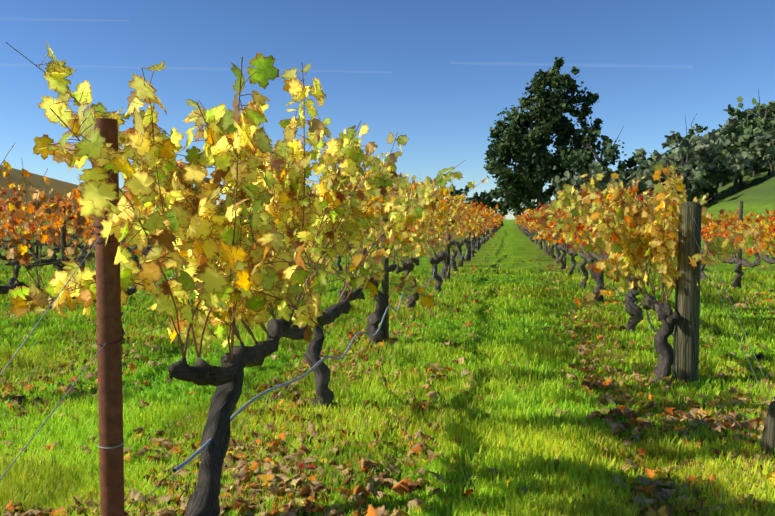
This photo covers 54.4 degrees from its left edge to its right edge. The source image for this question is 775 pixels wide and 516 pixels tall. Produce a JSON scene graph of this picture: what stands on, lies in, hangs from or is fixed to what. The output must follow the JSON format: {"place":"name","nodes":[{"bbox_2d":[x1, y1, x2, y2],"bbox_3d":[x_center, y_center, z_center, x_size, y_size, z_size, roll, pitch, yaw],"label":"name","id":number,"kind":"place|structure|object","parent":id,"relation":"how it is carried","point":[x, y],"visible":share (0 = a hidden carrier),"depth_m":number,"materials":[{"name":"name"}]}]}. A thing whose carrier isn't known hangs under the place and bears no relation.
{"place":"outdoors","nodes":[
{"label":"outdoors","id":0,"kind":"place"},
{"bbox_2d":[0,166,774,481],"bbox_3d":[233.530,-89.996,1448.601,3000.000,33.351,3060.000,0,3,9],"label":"ground","id":1,"kind":"structure","parent":0,"point":[755,193],"depth_m":25.25,"materials":[{"name":"green plant"}]},
{"bbox_2d":[35,217,38,259],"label":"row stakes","id":2,"kind":"object","parent":1,"relation":"on","point":[37,251],"depth_m":24.73,"materials":[{"name":"brown wood"}]},
{"bbox_2d":[0,211,124,251],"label":"grapevine leaves","id":3,"kind":"object","parent":1,"relation":"on","point":[55,246],"depth_m":29.03,"materials":[{"name":"orange plant"}]},
{"bbox_2d":[1,207,124,245],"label":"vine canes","id":4,"kind":"object","parent":1,"relation":"on","point":[47,233],"depth_m":20.68,"materials":[{"name":"brown plant"}]},
{"bbox_2d":[0,201,148,265],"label":"grapevine leaves","id":5,"kind":"object","parent":1,"relation":"on","point":[54,254],"depth_m":21.12,"materials":[{"name":"orange plant"}]},
{"bbox_2d":[1,185,148,254],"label":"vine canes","id":6,"kind":"object","parent":1,"relation":"on","point":[52,237],"visible":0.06,"depth_m":16.20,"materials":[{"name":"brown plant"}]},
{"bbox_2d":[0,203,150,259],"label":"grapevine leaves","id":7,"kind":"object","parent":1,"relation":"on","point":[31,249],"depth_m":24.68,"materials":[{"name":"orange plant"}]},
{"bbox_2d":[94,118,124,515],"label":"steel pipe post","id":8,"kind":"object","parent":1,"relation":"on","point":[109,357],"visible":0.69,"depth_m":2.60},
{"bbox_2d":[93,223,122,344],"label":"end post wire wraps","id":9,"kind":"object","parent":8,"relation":"attached to","point":[94,232],"visible":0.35,"depth_m":2.58,"materials":[{"name":"grey metal"}]},
{"bbox_2d":[98,440,123,448],"bbox_3d":[-0.974,0.654,2.656,0.088,0.012,0.087,0,3,9],"label":"end post tie band","id":10,"kind":"object","parent":8,"relation":"attached to","point":[111,447],"visible":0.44,"depth_m":2.62,"materials":[{"name":"silver metal"}]},
{"bbox_2d":[0,188,248,284],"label":"grapevine leaves","id":11,"kind":"object","parent":1,"relation":"on","point":[41,225],"depth_m":15.91,"materials":[{"name":"orange plant"}]},
{"bbox_2d":[0,170,373,289],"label":"grapevine leaves","id":12,"kind":"object","parent":1,"relation":"on","point":[68,206],"depth_m":11.36,"materials":[{"name":"orange plant"}]},
{"bbox_2d":[60,203,350,270],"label":"row stakes","id":13,"kind":"object","parent":1,"relation":"on","point":[63,235],"visible":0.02,"depth_m":11.69,"materials":[{"name":"brown wood"}]},
{"bbox_2d":[0,171,444,267],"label":"vine canes","id":14,"kind":"object","parent":1,"relation":"on","point":[8,242],"visible":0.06,"depth_m":11.37,"materials":[{"name":"brown plant"}]},
{"bbox_2d":[0,142,465,295],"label":"vine canes","id":15,"kind":"object","parent":1,"relation":"on","point":[36,270],"visible":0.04,"depth_m":6.71,"materials":[{"name":"brown plant"}]},
{"bbox_2d":[0,160,468,335],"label":"grapevine leaves","id":16,"kind":"object","parent":1,"relation":"on","point":[22,254],"depth_m":6.83,"materials":[{"name":"plant"}]},
{"bbox_2d":[5,42,507,361],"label":"vine canes","id":17,"kind":"object","parent":1,"relation":"on","point":[232,330],"visible":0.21,"depth_m":3.34,"materials":[{"name":"plant"}]},
{"bbox_2d":[8,41,505,515],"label":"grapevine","id":18,"kind":"object","parent":1,"relation":"on","point":[267,222],"depth_m":3.14,"materials":[{"name":"yellow plant"}]},
{"bbox_2d":[0,262,774,515],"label":"grass","id":19,"kind":"structure","parent":1,"relation":"on","point":[492,429],"depth_m":5.24,"materials":[{"name":"green plant"}]},
{"bbox_2d":[0,244,774,515],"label":"fallen leaves","id":20,"kind":"object","parent":1,"relation":"on","point":[406,485],"visible":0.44,"depth_m":4.46,"materials":[{"name":"brown plant"}]},
{"bbox_2d":[0,154,774,499],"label":"trellis wires","id":21,"kind":"object","parent":1,"relation":"on","point":[202,314],"visible":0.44,"depth_m":3.50,"materials":[{"name":"silver metal"}]},
{"bbox_2d":[381,206,500,341],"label":"row stakes","id":22,"kind":"object","parent":1,"relation":"on","point":[385,291],"visible":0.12,"depth_m":8.07,"materials":[{"name":"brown wood"}]},
{"bbox_2d":[172,232,491,472],"bbox_3d":[3.732,-0.577,31.176,0.077,0.274,57.241,0,3,9],"label":"drip hose","id":23,"kind":"object","parent":22,"relation":"attached to","point":[201,448],"visible":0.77,"depth_m":4.42,"materials":[{"name":"grey plastic"}]},
{"bbox_2d":[432,184,470,224],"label":"tree","id":24,"kind":"object","parent":1,"relation":"on","point":[465,190],"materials":[{"name":"green plant"}]},
{"bbox_2d":[453,190,493,210],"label":"tree","id":25,"kind":"object","parent":1,"relation":"on","point":[483,196],"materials":[{"name":"green plant"}]},
{"bbox_2d":[485,196,520,225],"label":"tree","id":26,"kind":"object","parent":1,"relation":"on","point":[489,204],"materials":[{"name":"green plant"}]},
{"bbox_2d":[499,198,536,224],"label":"tree","id":27,"kind":"object","parent":1,"relation":"on","point":[532,202],"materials":[{"name":"green plant"}]},
{"bbox_2d":[483,57,602,216],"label":"tree","id":28,"kind":"object","parent":1,"relation":"on","point":[525,150],"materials":[{"name":"green plant"}]},
{"bbox_2d":[533,230,603,301],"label":"row stakes","id":29,"kind":"object","parent":1,"relation":"on","point":[601,297],"visible":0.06,"depth_m":12.11,"materials":[{"name":"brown wood"}]},
{"bbox_2d":[528,232,673,337],"bbox_3d":[6.654,-0.681,32.586,0.075,0.246,53.282,0,3,9],"label":"drip hose","id":30,"kind":"object","parent":29,"relation":"attached to","point":[652,328],"visible":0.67,"depth_m":9.49,"materials":[{"name":"grey plastic"}]},
{"bbox_2d":[553,179,600,201],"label":"hill tree","id":31,"kind":"object","parent":1,"relation":"on","point":[580,183],"depth_m":88.06,"materials":[{"name":"green plant"}]},
{"bbox_2d":[543,165,619,199],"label":"hill tree","id":32,"kind":"object","parent":1,"relation":"on","point":[610,172],"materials":[{"name":"green plant"}]},
{"bbox_2d":[551,161,624,193],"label":"hill tree","id":33,"kind":"object","parent":1,"relation":"on","point":[566,179],"depth_m":91.07,"materials":[{"name":"green plant"}]},
{"bbox_2d":[576,164,605,187],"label":"hill tree","id":34,"kind":"object","parent":1,"relation":"on","point":[585,171],"depth_m":118.43,"materials":[{"name":"green plant"}]},
{"bbox_2d":[559,111,636,187],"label":"tree","id":35,"kind":"object","parent":1,"relation":"on","point":[577,160],"depth_m":116.74,"materials":[{"name":"green plant"}]},
{"bbox_2d":[600,182,630,193],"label":"hill tree","id":36,"kind":"object","parent":1,"relation":"on","point":[603,186],"visible":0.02,"depth_m":90.14,"materials":[{"name":"green plant"}]},
{"bbox_2d":[606,172,634,191],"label":"hill tree","id":37,"kind":"object","parent":1,"relation":"on","point":[622,177],"depth_m":96.32,"materials":[{"name":"green plant"}]},
{"bbox_2d":[514,163,764,382],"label":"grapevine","id":38,"kind":"object","parent":1,"relation":"on","point":[616,260],"depth_m":6.35,"materials":[{"name":"yellow plant"}]},
{"bbox_2d":[514,163,765,335],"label":"vine canes","id":39,"kind":"object","parent":38,"relation":"attached to","point":[643,283],"visible":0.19,"depth_m":6.46,"materials":[{"name":"brown plant"}]},
{"bbox_2d":[629,171,665,191],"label":"hill tree","id":40,"kind":"object","parent":1,"relation":"on","point":[634,175],"depth_m":91.37,"materials":[{"name":"green plant"}]},
{"bbox_2d":[647,150,667,160],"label":"hill tree","id":41,"kind":"object","parent":1,"relation":"on","point":[651,159],"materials":[{"name":"green plant"}]},
{"bbox_2d":[632,160,685,193],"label":"hill tree","id":42,"kind":"object","parent":1,"relation":"on","point":[639,175],"depth_m":87.97,"materials":[{"name":"green plant"}]},
{"bbox_2d":[552,208,774,290],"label":"vine row","id":43,"kind":"object","parent":1,"relation":"on","point":[712,227],"depth_m":13.95,"materials":[{"name":"orange plant"}]},
{"bbox_2d":[652,278,677,391],"bbox_3d":[2.131,0.593,5.865,0.638,0.888,0.116,-3,4,-41],"label":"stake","id":44,"kind":"object","parent":1,"relation":"on","point":[674,331],"visible":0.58,"depth_m":6.09,"materials":[{"name":"grey"}]},
{"bbox_2d":[644,173,691,200],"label":"hill tree","id":45,"kind":"object","parent":1,"relation":"on","point":[689,193],"depth_m":87.67,"materials":[{"name":"green plant"}]},
{"bbox_2d":[630,136,738,201],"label":"hill tree","id":46,"kind":"object","parent":1,"relation":"on","point":[697,175],"depth_m":89.61,"materials":[{"name":"green plant"}]},
{"bbox_2d":[665,114,707,198],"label":"hill tree","id":47,"kind":"object","parent":1,"relation":"on","point":[692,130],"depth_m":108.49,"materials":[{"name":"green plant"}]},
{"bbox_2d":[655,127,720,177],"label":"hill tree","id":48,"kind":"object","parent":1,"relation":"on","point":[676,138],"depth_m":98.44,"materials":[{"name":"green plant"}]},
{"bbox_2d":[675,202,701,383],"bbox_3d":[2.432,0.392,6.098,0.183,1.690,0.187,0,3,9],"label":"wooden end post","id":49,"kind":"object","parent":1,"relation":"on","point":[687,336],"visible":0.73,"depth_m":6.02,"materials":[{"name":"wood"}]},
{"bbox_2d":[669,165,707,201],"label":"hill tree","id":50,"kind":"object","parent":1,"relation":"on","point":[679,167],"depth_m":96.00,"materials":[{"name":"green plant"}]},
{"bbox_2d":[687,180,706,201],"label":"hill tree","id":51,"kind":"object","parent":1,"relation":"on","point":[694,193],"depth_m":93.00,"materials":[{"name":"green plant"}]},
{"bbox_2d":[679,139,747,202],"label":"hill tree","id":52,"kind":"object","parent":1,"relation":"on","point":[709,162],"depth_m":92.57,"materials":[{"name":"green plant"}]},
{"bbox_2d":[703,166,736,200],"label":"hill tree","id":53,"kind":"object","parent":1,"relation":"on","point":[718,178],"depth_m":90.12,"materials":[{"name":"green plant"}]},
{"bbox_2d":[719,116,737,131],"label":"hill tree","id":54,"kind":"object","parent":1,"relation":"on","point":[730,121],"visible":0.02,"depth_m":144.58,"materials":[{"name":"green plant"}]},
{"bbox_2d":[720,122,743,139],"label":"hill tree","id":55,"kind":"object","parent":1,"relation":"on","point":[724,129],"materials":[{"name":"green plant"}]},
{"bbox_2d":[721,141,749,184],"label":"hill tree","id":56,"kind":"object","parent":1,"relation":"on","point":[732,143],"depth_m":102.41,"materials":[{"name":"green plant"}]},
{"bbox_2d":[703,208,769,265],"bbox_3d":[13.962,-1.625,42.153,1.540,1.810,65.348,0,3,9],"label":"vine row","id":57,"kind":"object","parent":1,"relation":"on","point":[747,220],"depth_m":21.79,"materials":[{"name":"plant"}]},
{"bbox_2d":[701,204,774,260],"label":"vine leaves","id":58,"kind":"object","parent":1,"relation":"on","point":[752,242],"visible":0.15,"depth_m":13.27,"materials":[{"name":"orange plant"}]},
{"bbox_2d":[737,201,742,290],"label":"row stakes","id":59,"kind":"object","parent":1,"relation":"on","point":[740,216],"visible":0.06,"depth_m":14.21,"materials":[{"name":"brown wood"}]},
{"bbox_2d":[712,145,769,193],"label":"hill tree","id":60,"kind":"object","parent":1,"relation":"on","point":[741,166],"depth_m":89.58,"materials":[{"name":"green plant"}]},
{"bbox_2d":[716,144,768,189],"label":"hill tree","id":61,"kind":"object","parent":1,"relation":"on","point":[730,148],"depth_m":92.02,"materials":[{"name":"green plant"}]},
{"bbox_2d":[722,89,774,171],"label":"hill tree","id":62,"kind":"object","parent":1,"relation":"on","point":[739,114],"depth_m":102.21,"materials":[{"name":"green plant"}]},
{"bbox_2d":[724,118,774,175],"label":"hill tree","id":63,"kind":"object","parent":1,"relation":"on","point":[745,138],"depth_m":91.51,"materials":[{"name":"green plant"}]},
{"bbox_2d":[729,101,774,122],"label":"hill tree","id":64,"kind":"object","parent":1,"relation":"on","point":[749,117],"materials":[{"name":"green plant"}]},
{"bbox_2d":[743,143,766,176],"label":"hill tree","id":65,"kind":"object","parent":1,"relation":"on","point":[750,146],"depth_m":100.08,"materials":[{"name":"green plant"}]},
{"bbox_2d":[739,130,774,177],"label":"hill tree","id":66,"kind":"object","parent":1,"relation":"on","point":[768,150],"depth_m":88.07,"materials":[{"name":"green plant"}]},
{"bbox_2d":[760,401,774,454],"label":"anchor stump","id":67,"kind":"object","parent":1,"relation":"on","point":[768,439],"visible":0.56,"depth_m":4.19,"materials":[{"name":"grey wood"}]},
{"bbox_2d":[767,114,774,119],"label":"hill tree","id":68,"kind":"object","parent":1,"relation":"on","point":[772,116],"depth_m":103.05,"materials":[{"name":"green plant"}]},
{"bbox_2d":[0,0,774,219],"label":"sky","id":69,"kind":"structure","parent":0,"point":[438,74],"materials":[{"name":"blue"}]}
]}

